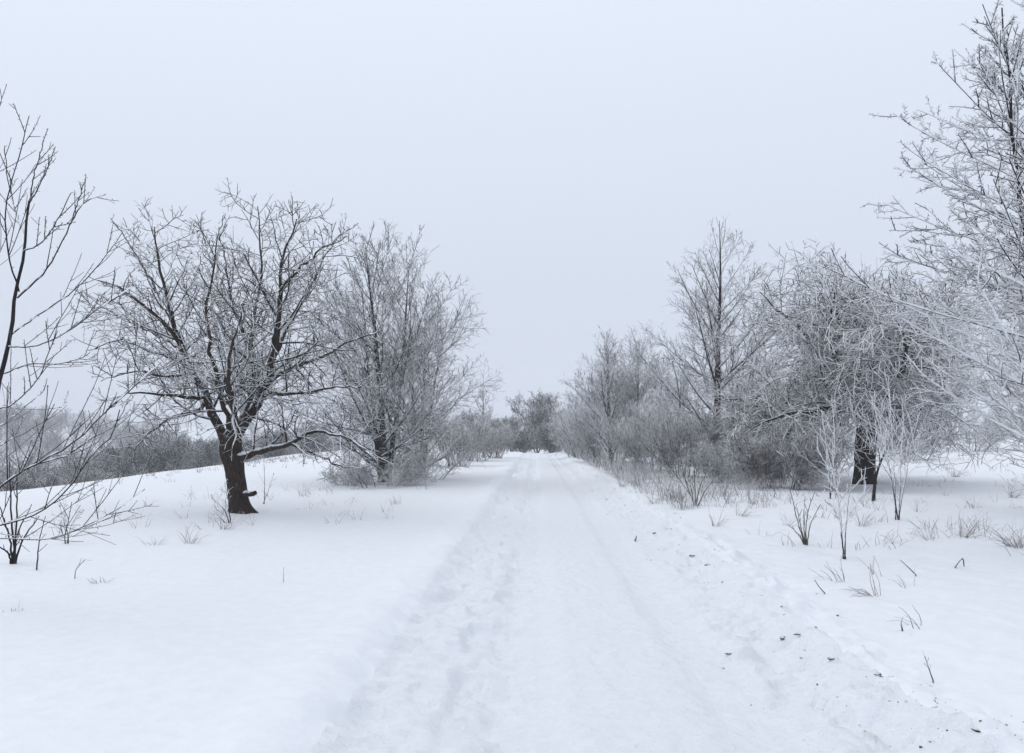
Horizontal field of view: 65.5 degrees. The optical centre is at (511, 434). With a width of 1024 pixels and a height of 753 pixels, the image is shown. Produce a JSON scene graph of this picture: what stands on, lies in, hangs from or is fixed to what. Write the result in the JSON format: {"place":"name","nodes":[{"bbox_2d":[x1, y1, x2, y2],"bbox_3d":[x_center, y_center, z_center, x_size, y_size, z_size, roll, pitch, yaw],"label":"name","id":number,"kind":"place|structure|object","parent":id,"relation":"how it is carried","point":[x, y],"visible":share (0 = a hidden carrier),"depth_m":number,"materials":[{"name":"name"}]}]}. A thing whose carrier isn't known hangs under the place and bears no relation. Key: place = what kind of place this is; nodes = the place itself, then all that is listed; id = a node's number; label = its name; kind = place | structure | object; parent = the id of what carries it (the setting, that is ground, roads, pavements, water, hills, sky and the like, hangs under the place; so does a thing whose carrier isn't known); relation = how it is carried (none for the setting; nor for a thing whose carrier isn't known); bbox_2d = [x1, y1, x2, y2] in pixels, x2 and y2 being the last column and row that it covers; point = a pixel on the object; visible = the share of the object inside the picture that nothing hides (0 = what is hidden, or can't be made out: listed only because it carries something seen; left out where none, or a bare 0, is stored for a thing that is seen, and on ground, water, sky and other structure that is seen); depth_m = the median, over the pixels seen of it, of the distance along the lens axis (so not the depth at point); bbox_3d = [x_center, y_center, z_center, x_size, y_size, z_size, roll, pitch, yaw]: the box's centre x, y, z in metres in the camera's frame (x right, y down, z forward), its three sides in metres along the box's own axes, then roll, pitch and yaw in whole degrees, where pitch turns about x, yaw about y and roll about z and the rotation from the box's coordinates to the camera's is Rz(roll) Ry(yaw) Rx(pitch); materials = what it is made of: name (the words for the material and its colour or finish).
{"place":"outdoors","nodes":[
{"label":"outdoors","id":0,"kind":"place"},
{"bbox_2d":[49,449,343,486],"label":"field edge grass","id":1,"kind":"structure","parent":0,"point":[270,459],"depth_m":41.76,"materials":[{"name":"plant"}]},
{"bbox_2d":[0,427,1023,752],"bbox_3d":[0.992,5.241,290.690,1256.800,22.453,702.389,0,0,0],"label":"ground","id":2,"kind":"structure","parent":0,"point":[278,625],"depth_m":8.53,"materials":[{"name":"white snow"}]},
{"bbox_2d":[0,461,39,563],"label":"sapling","id":3,"kind":"object","parent":2,"relation":"on","point":[13,558],"visible":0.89,"depth_m":10.05,"materials":[{"name":"grey plant"}]},
{"bbox_2d":[0,468,69,491],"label":"valley bush","id":4,"kind":"object","parent":2,"relation":"on","point":[32,482],"visible":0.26,"depth_m":55.52,"materials":[{"name":"grey plant"}]},
{"bbox_2d":[36,516,46,569],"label":"sapling","id":5,"kind":"object","parent":2,"relation":"on","point":[38,550],"visible":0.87,"depth_m":9.74,"materials":[{"name":"plant"}]},
{"bbox_2d":[42,494,84,543],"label":"sapling","id":6,"kind":"object","parent":2,"relation":"on","point":[64,518],"visible":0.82,"depth_m":11.93,"materials":[{"name":"grey plant"}]},
{"bbox_2d":[55,467,114,485],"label":"valley bush","id":7,"kind":"object","parent":2,"relation":"on","point":[92,472],"visible":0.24,"depth_m":65.57,"materials":[{"name":"grey plant"}]},
{"bbox_2d":[0,84,195,551],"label":"young tree","id":8,"kind":"object","parent":2,"relation":"on","point":[11,332],"visible":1,"depth_m":7.27,"materials":[{"name":"grey plant"}]},
{"bbox_2d":[91,439,171,478],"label":"valley bush","id":9,"kind":"object","parent":2,"relation":"on","point":[118,462],"visible":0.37,"depth_m":70.98,"materials":[{"name":"grey plant"}]},
{"bbox_2d":[137,537,168,544],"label":"grass tuft","id":10,"kind":"object","parent":2,"relation":"on","point":[155,541],"visible":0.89,"depth_m":11.84,"materials":[{"name":"plant"}]},
{"bbox_2d":[131,434,202,473],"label":"valley bush","id":11,"kind":"object","parent":2,"relation":"on","point":[165,451],"visible":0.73,"depth_m":61.48,"materials":[{"name":"grey plant"}]},
{"bbox_2d":[0,402,374,489],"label":"valley wood","id":12,"kind":"object","parent":2,"relation":"on","point":[53,441],"visible":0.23,"depth_m":228.99,"materials":[{"name":"grey plant"}]},
{"bbox_2d":[176,523,209,542],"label":"grass tuft","id":13,"kind":"object","parent":2,"relation":"on","point":[189,536],"visible":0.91,"depth_m":11.95,"materials":[{"name":"plant"}]},
{"bbox_2d":[182,437,222,469],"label":"valley bush","id":14,"kind":"object","parent":2,"relation":"on","point":[207,456],"visible":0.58,"depth_m":79.16,"materials":[{"name":"grey plant"}]},
{"bbox_2d":[211,478,232,522],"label":"sapling","id":15,"kind":"object","parent":2,"relation":"on","point":[225,505],"visible":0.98,"depth_m":14.38,"materials":[{"name":"grey plant"}]},
{"bbox_2d":[65,178,392,513],"bbox_3d":[-5.882,-1.932,16.451,7.698,7.538,5.481,0,0,40],"label":"walnut tree","id":16,"kind":"object","parent":2,"relation":"on","point":[234,455],"visible":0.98,"depth_m":15.88,"materials":[{"name":"grey plant"}]},
{"bbox_2d":[213,510,249,529],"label":"grass tuft","id":17,"kind":"object","parent":2,"relation":"on","point":[220,519],"visible":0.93,"depth_m":13.44,"materials":[{"name":"plant"}]},
{"bbox_2d":[242,438,257,461],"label":"valley bush","id":18,"kind":"object","parent":2,"relation":"on","point":[249,446],"visible":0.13,"depth_m":73.67,"materials":[{"name":"grey plant"}]},
{"bbox_2d":[257,455,274,503],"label":"sapling","id":19,"kind":"object","parent":2,"relation":"on","point":[264,484],"visible":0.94,"depth_m":18.34,"materials":[{"name":"grey plant"}]},
{"bbox_2d":[255,429,298,458],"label":"valley bush","id":20,"kind":"object","parent":2,"relation":"on","point":[278,452],"visible":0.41,"depth_m":91.12,"materials":[{"name":"grey plant"}]},
{"bbox_2d":[297,483,317,495],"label":"grass tuft","id":21,"kind":"object","parent":2,"relation":"on","point":[305,492],"visible":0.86,"depth_m":20.63,"materials":[{"name":"plant"}]},
{"bbox_2d":[292,425,337,453],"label":"valley bush","id":22,"kind":"object","parent":2,"relation":"on","point":[311,445],"visible":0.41,"depth_m":98.89,"materials":[{"name":"grey plant"}]},
{"bbox_2d":[316,459,382,485],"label":"shrub","id":23,"kind":"object","parent":2,"relation":"on","point":[336,476],"visible":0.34,"depth_m":26.20,"materials":[{"name":"grey plant"}]},
{"bbox_2d":[319,445,438,487],"bbox_3d":[-4.274,0.956,25.670,3.678,1.530,3.362,0,0,-28],"label":"shrub","id":24,"kind":"object","parent":2,"relation":"on","point":[405,473],"visible":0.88,"depth_m":25.26,"materials":[{"name":"grey plant"}]},
{"bbox_2d":[253,212,505,481],"bbox_3d":[-4.447,-2.807,27.266,8.427,9.206,7.546,0,0,0],"label":"linden tree","id":25,"kind":"object","parent":2,"relation":"on","point":[379,401],"visible":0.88,"depth_m":26.55,"materials":[{"name":"grey plant"}]},
{"bbox_2d":[331,285,480,476],"bbox_3d":[-3.982,-2.031,31.318,5.601,7.695,6.165,0,0,0],"label":"linden tree","id":26,"kind":"object","parent":2,"relation":"on","point":[443,388],"visible":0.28,"depth_m":31.10,"materials":[{"name":"grey plant"}]},
{"bbox_2d":[370,438,486,479],"bbox_3d":[-3.009,0.773,28.990,4.372,1.858,3.252,0,0,0],"label":"shrub","id":27,"kind":"object","parent":2,"relation":"on","point":[453,465],"visible":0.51,"depth_m":28.75,"materials":[{"name":"grey plant"}]},
{"bbox_2d":[430,411,511,465],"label":"shrub","id":28,"kind":"object","parent":2,"relation":"on","point":[463,439],"visible":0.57,"depth_m":41.65,"materials":[{"name":"grey plant"}]},
{"bbox_2d":[452,410,493,445],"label":"grove tree","id":29,"kind":"object","parent":2,"relation":"on","point":[470,418],"visible":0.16,"depth_m":109.47,"materials":[{"name":"grey plant"}]},
{"bbox_2d":[445,405,511,460],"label":"shrub","id":30,"kind":"object","parent":2,"relation":"on","point":[492,441],"visible":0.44,"depth_m":51.42,"materials":[{"name":"grey plant"}]},
{"bbox_2d":[470,380,493,457],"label":"slender tree","id":31,"kind":"object","parent":2,"relation":"on","point":[483,409],"visible":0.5,"depth_m":59.99,"materials":[{"name":"grey plant"}]},
{"bbox_2d":[468,416,519,457],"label":"shrub","id":32,"kind":"object","parent":2,"relation":"on","point":[505,439],"visible":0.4,"depth_m":57.82,"materials":[{"name":"grey plant"}]},
{"bbox_2d":[490,417,507,430],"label":"grove tree","id":33,"kind":"object","parent":2,"relation":"on","point":[495,424],"visible":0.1,"depth_m":111.18,"materials":[{"name":"grey plant"}]},
{"bbox_2d":[498,415,522,451],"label":"grove tree","id":34,"kind":"object","parent":2,"relation":"on","point":[512,424],"visible":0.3,"depth_m":103.75,"materials":[{"name":"grey plant"}]},
{"bbox_2d":[508,427,541,452],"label":"grove bush","id":35,"kind":"object","parent":2,"relation":"on","point":[525,443],"visible":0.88,"depth_m":87.43,"materials":[{"name":"grey plant"}]},
{"bbox_2d":[506,389,566,452],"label":"grove tree","id":36,"kind":"object","parent":2,"relation":"on","point":[537,416],"visible":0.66,"depth_m":95.37,"materials":[{"name":"grey plant"}]},
{"bbox_2d":[531,420,573,452],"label":"grove bush","id":37,"kind":"object","parent":2,"relation":"on","point":[549,445],"visible":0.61,"depth_m":83.65,"materials":[{"name":"grey plant"}]},
{"bbox_2d":[548,405,577,448],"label":"grove tree","id":38,"kind":"object","parent":2,"relation":"on","point":[566,412],"visible":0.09,"depth_m":87.82,"materials":[{"name":"grey plant"}]},
{"bbox_2d":[539,400,601,457],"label":"shrub","id":39,"kind":"object","parent":2,"relation":"on","point":[559,433],"visible":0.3,"depth_m":59.54,"materials":[{"name":"grey plant"}]},
{"bbox_2d":[548,412,596,450],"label":"frosted bush","id":40,"kind":"object","parent":2,"relation":"on","point":[564,430],"visible":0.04,"depth_m":71.40,"materials":[{"name":"grey plant"}]},
{"bbox_2d":[550,390,601,456],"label":"frosted tree","id":41,"kind":"object","parent":2,"relation":"on","point":[573,404],"visible":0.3,"depth_m":58.17,"materials":[{"name":"grey plant"}]},
{"bbox_2d":[557,399,636,462],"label":"shrub","id":42,"kind":"object","parent":2,"relation":"on","point":[581,436],"visible":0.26,"depth_m":47.68,"materials":[{"name":"grey plant"}]},
{"bbox_2d":[559,324,658,460],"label":"linden tree","id":43,"kind":"object","parent":2,"relation":"on","point":[607,380],"visible":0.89,"depth_m":44.81,"materials":[{"name":"grey plant"}]},
{"bbox_2d":[615,472,632,486],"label":"grass tuft","id":44,"kind":"object","parent":2,"relation":"on","point":[623,485],"visible":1,"depth_m":23.18,"materials":[{"name":"plant"}]},
{"bbox_2d":[585,389,702,471],"bbox_3d":[6.321,-0.228,36.028,5.018,3.858,4.830,0,0,44],"label":"shrub","id":45,"kind":"object","parent":2,"relation":"on","point":[628,441],"visible":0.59,"depth_m":35.72,"materials":[{"name":"grey plant"}]},
{"bbox_2d":[600,336,697,455],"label":"linden tree","id":46,"kind":"object","parent":2,"relation":"on","point":[646,383],"visible":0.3,"depth_m":46.90,"materials":[{"name":"grey plant"}]},
{"bbox_2d":[644,492,668,503],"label":"grass tuft","id":47,"kind":"object","parent":2,"relation":"on","point":[652,499],"visible":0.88,"depth_m":18.15,"materials":[{"name":"plant"}]},
{"bbox_2d":[632,356,709,464],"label":"frosted tree","id":48,"kind":"object","parent":2,"relation":"on","point":[676,394],"visible":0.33,"depth_m":42.53,"materials":[{"name":"grey plant"}]},
{"bbox_2d":[631,398,739,477],"bbox_3d":[6.668,0.113,29.956,3.762,3.105,4.296,0,0,-30],"label":"shrub","id":49,"kind":"object","parent":2,"relation":"on","point":[673,443],"visible":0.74,"depth_m":29.68,"materials":[{"name":"grey plant"}]},
{"bbox_2d":[663,444,721,505],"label":"sapling","id":50,"kind":"object","parent":2,"relation":"on","point":[713,480],"visible":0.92,"depth_m":17.74,"materials":[{"name":"grey plant"}]},
{"bbox_2d":[611,214,805,476],"bbox_3d":[7.451,-3.325,30.445,6.907,10.252,5.889,0,0,-12],"label":"linden tree","id":51,"kind":"object","parent":2,"relation":"on","point":[717,329],"visible":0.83,"depth_m":30.51,"materials":[{"name":"grey plant"}]},
{"bbox_2d":[563,449,871,510],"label":"verge grass","id":52,"kind":"structure","parent":2,"relation":"on","point":[619,468],"depth_m":22.07,"materials":[{"name":"grey plant"}]},
{"bbox_2d":[708,505,729,526],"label":"grass tuft","id":53,"kind":"object","parent":2,"relation":"on","point":[719,519],"visible":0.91,"depth_m":13.65,"materials":[{"name":"plant"}]},
{"bbox_2d":[676,433,778,483],"bbox_3d":[7.320,0.794,26.634,3.477,1.748,3.026,0,0,-44],"label":"shrub","id":54,"kind":"object","parent":2,"relation":"on","point":[717,460],"visible":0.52,"depth_m":26.36,"materials":[{"name":"grey plant"}]},
{"bbox_2d":[442,408,1023,443],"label":"distant wood","id":55,"kind":"object","parent":2,"relation":"on","point":[984,423],"visible":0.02,"depth_m":199.14,"materials":[{"name":"grey plant"}]},
{"bbox_2d":[735,497,755,517],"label":"grass tuft","id":56,"kind":"object","parent":2,"relation":"on","point":[743,514],"visible":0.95,"depth_m":15.25,"materials":[{"name":"plant"}]},
{"bbox_2d":[690,328,803,444],"bbox_3d":[11.052,-1.688,36.393,5.624,6.922,5.261,0,0,21],"label":"frosted tree","id":57,"kind":"object","parent":2,"relation":"on","point":[727,370],"visible":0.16,"depth_m":36.44,"materials":[{"name":"grey plant"}]},
{"bbox_2d":[704,415,860,489],"bbox_3d":[7.990,0.499,23.276,4.241,2.307,3.711,0,0,0],"label":"shrub","id":58,"kind":"object","parent":2,"relation":"on","point":[751,454],"visible":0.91,"depth_m":22.98,"materials":[{"name":"grey plant"}]},
{"bbox_2d":[691,338,883,478],"bbox_3d":[10.328,-0.910,28.911,6.647,5.480,5.788,0,0,41],"label":"shrub","id":59,"kind":"object","parent":2,"relation":"on","point":[733,405],"visible":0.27,"depth_m":28.87,"materials":[{"name":"grey plant"}]},
{"bbox_2d":[780,513,807,526],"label":"grass tuft","id":60,"kind":"object","parent":2,"relation":"on","point":[789,519],"visible":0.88,"depth_m":13.70,"materials":[{"name":"plant"}]},
{"bbox_2d":[787,489,820,544],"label":"sapling","id":61,"kind":"object","parent":2,"relation":"on","point":[804,540],"visible":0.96,"depth_m":11.54,"materials":[{"name":"grey plant"}]},
{"bbox_2d":[790,387,852,498],"bbox_3d":[7.287,0.244,19.061,1.554,2.759,1.069,0,0,0],"label":"sapling","id":62,"kind":"object","parent":2,"relation":"on","point":[833,415],"visible":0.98,"depth_m":18.91,"materials":[{"name":"white plant"}]},
{"bbox_2d":[760,416,891,472],"bbox_3d":[13.314,0.144,33.768,5.373,3.062,5.401,0,0,36],"label":"shrub","id":63,"kind":"object","parent":2,"relation":"on","point":[845,448],"visible":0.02,"depth_m":32.97,"materials":[{"name":"grey plant"}]},
{"bbox_2d":[812,556,844,582],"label":"grass tuft","id":64,"kind":"object","parent":2,"relation":"on","point":[833,574],"visible":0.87,"depth_m":8.72,"materials":[{"name":"plant"}]},
{"bbox_2d":[816,437,871,558],"bbox_3d":[4.347,0.857,10.474,0.697,1.656,0.492,0,0,29],"label":"sapling","id":65,"kind":"object","parent":2,"relation":"on","point":[841,525],"visible":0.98,"depth_m":10.43,"materials":[{"name":"grey plant"}]},
{"bbox_2d":[839,564,880,596],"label":"grass tuft","id":66,"kind":"object","parent":2,"relation":"on","point":[866,592],"visible":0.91,"depth_m":8.02,"materials":[{"name":"plant"}]},
{"bbox_2d":[698,236,1022,484],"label":"apple tree","id":67,"kind":"object","parent":2,"relation":"on","point":[861,344],"visible":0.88,"depth_m":23.65,"materials":[{"name":"grey plant"}]},
{"bbox_2d":[853,508,880,526],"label":"grass tuft","id":68,"kind":"object","parent":2,"relation":"on","point":[865,521],"visible":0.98,"depth_m":13.50,"materials":[{"name":"plant"}]},
{"bbox_2d":[867,441,891,500],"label":"sapling","id":69,"kind":"object","parent":2,"relation":"on","point":[874,484],"visible":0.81,"depth_m":18.27,"materials":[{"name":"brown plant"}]},
{"bbox_2d":[884,530,902,543],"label":"grass tuft","id":70,"kind":"object","parent":2,"relation":"on","point":[892,542],"visible":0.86,"depth_m":11.76,"materials":[{"name":"plant"}]},
{"bbox_2d":[845,361,944,519],"bbox_3d":[7.030,0.106,14.591,1.733,3.071,1.502,0,0,0],"label":"sapling","id":71,"kind":"object","parent":2,"relation":"on","point":[899,458],"visible":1,"depth_m":14.66,"materials":[{"name":"white plant"}]},
{"bbox_2d":[885,605,920,628],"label":"grass tuft","id":72,"kind":"object","parent":2,"relation":"on","point":[907,620],"visible":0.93,"depth_m":6.64,"materials":[{"name":"plant"}]},
{"bbox_2d":[854,419,959,460],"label":"shrub","id":73,"kind":"object","parent":2,"relation":"on","point":[923,453],"visible":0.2,"depth_m":43.42,"materials":[{"name":"grey plant"}]},
{"bbox_2d":[907,520,936,539],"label":"grass tuft","id":74,"kind":"object","parent":2,"relation":"on","point":[925,530],"visible":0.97,"depth_m":12.14,"materials":[{"name":"plant"}]},
{"bbox_2d":[821,0,1023,436],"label":"cherry tree","id":75,"kind":"object","parent":2,"relation":"on","point":[1016,145],"visible":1,"depth_m":10.58,"materials":[{"name":"white plant"}]},
{"bbox_2d":[922,650,933,682],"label":"dead stalk","id":76,"kind":"object","parent":2,"relation":"on","point":[928,668],"visible":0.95,"depth_m":5.31,"materials":[{"name":"plant"}]},
{"bbox_2d":[944,465,966,476],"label":"grass tuft","id":77,"kind":"object","parent":2,"relation":"on","point":[955,475],"visible":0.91,"depth_m":29.00,"materials":[{"name":"plant"}]},
{"bbox_2d":[889,237,1023,492],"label":"frosted tree","id":78,"kind":"object","parent":2,"relation":"on","point":[1014,396],"visible":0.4,"depth_m":16.32,"materials":[{"name":"white plant"}]},
{"bbox_2d":[930,411,1014,450],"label":"shrub","id":79,"kind":"object","parent":2,"relation":"on","point":[989,438],"visible":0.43,"depth_m":50.70,"materials":[{"name":"grey plant"}]},
{"bbox_2d":[950,511,1002,537],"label":"grass tuft","id":80,"kind":"object","parent":2,"relation":"on","point":[968,533],"visible":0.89,"depth_m":12.51,"materials":[{"name":"plant"}]},
{"bbox_2d":[982,516,1023,547],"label":"grass tuft","id":81,"kind":"object","parent":2,"relation":"on","point":[1014,546],"visible":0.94,"depth_m":11.41,"materials":[{"name":"plant"}]},
{"bbox_2d":[999,479,1022,497],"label":"grass tuft","id":82,"kind":"object","parent":2,"relation":"on","point":[1016,496],"visible":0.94,"depth_m":19.82,"materials":[{"name":"plant"}]},
{"bbox_2d":[0,0,1023,450],"label":"sky","id":83,"kind":"structure","parent":0,"point":[557,155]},
{"bbox_2d":[14,453,1023,576],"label":"field grass","id":84,"kind":"structure","parent":0,"point":[704,484],"depth_m":15.31,"materials":[{"name":"plant"}]},
{"bbox_2d":[309,452,1002,752],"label":"road","id":85,"kind":"structure","parent":0,"point":[558,609],"depth_m":6.15,"materials":[{"name":"white snow"}]},
{"bbox_2d":[606,492,1023,747],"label":"soil crumbs","id":86,"kind":"object","parent":85,"relation":"on","point":[972,728],"visible":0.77,"depth_m":4.86,"materials":[{"name":"brown soil"}]}
]}

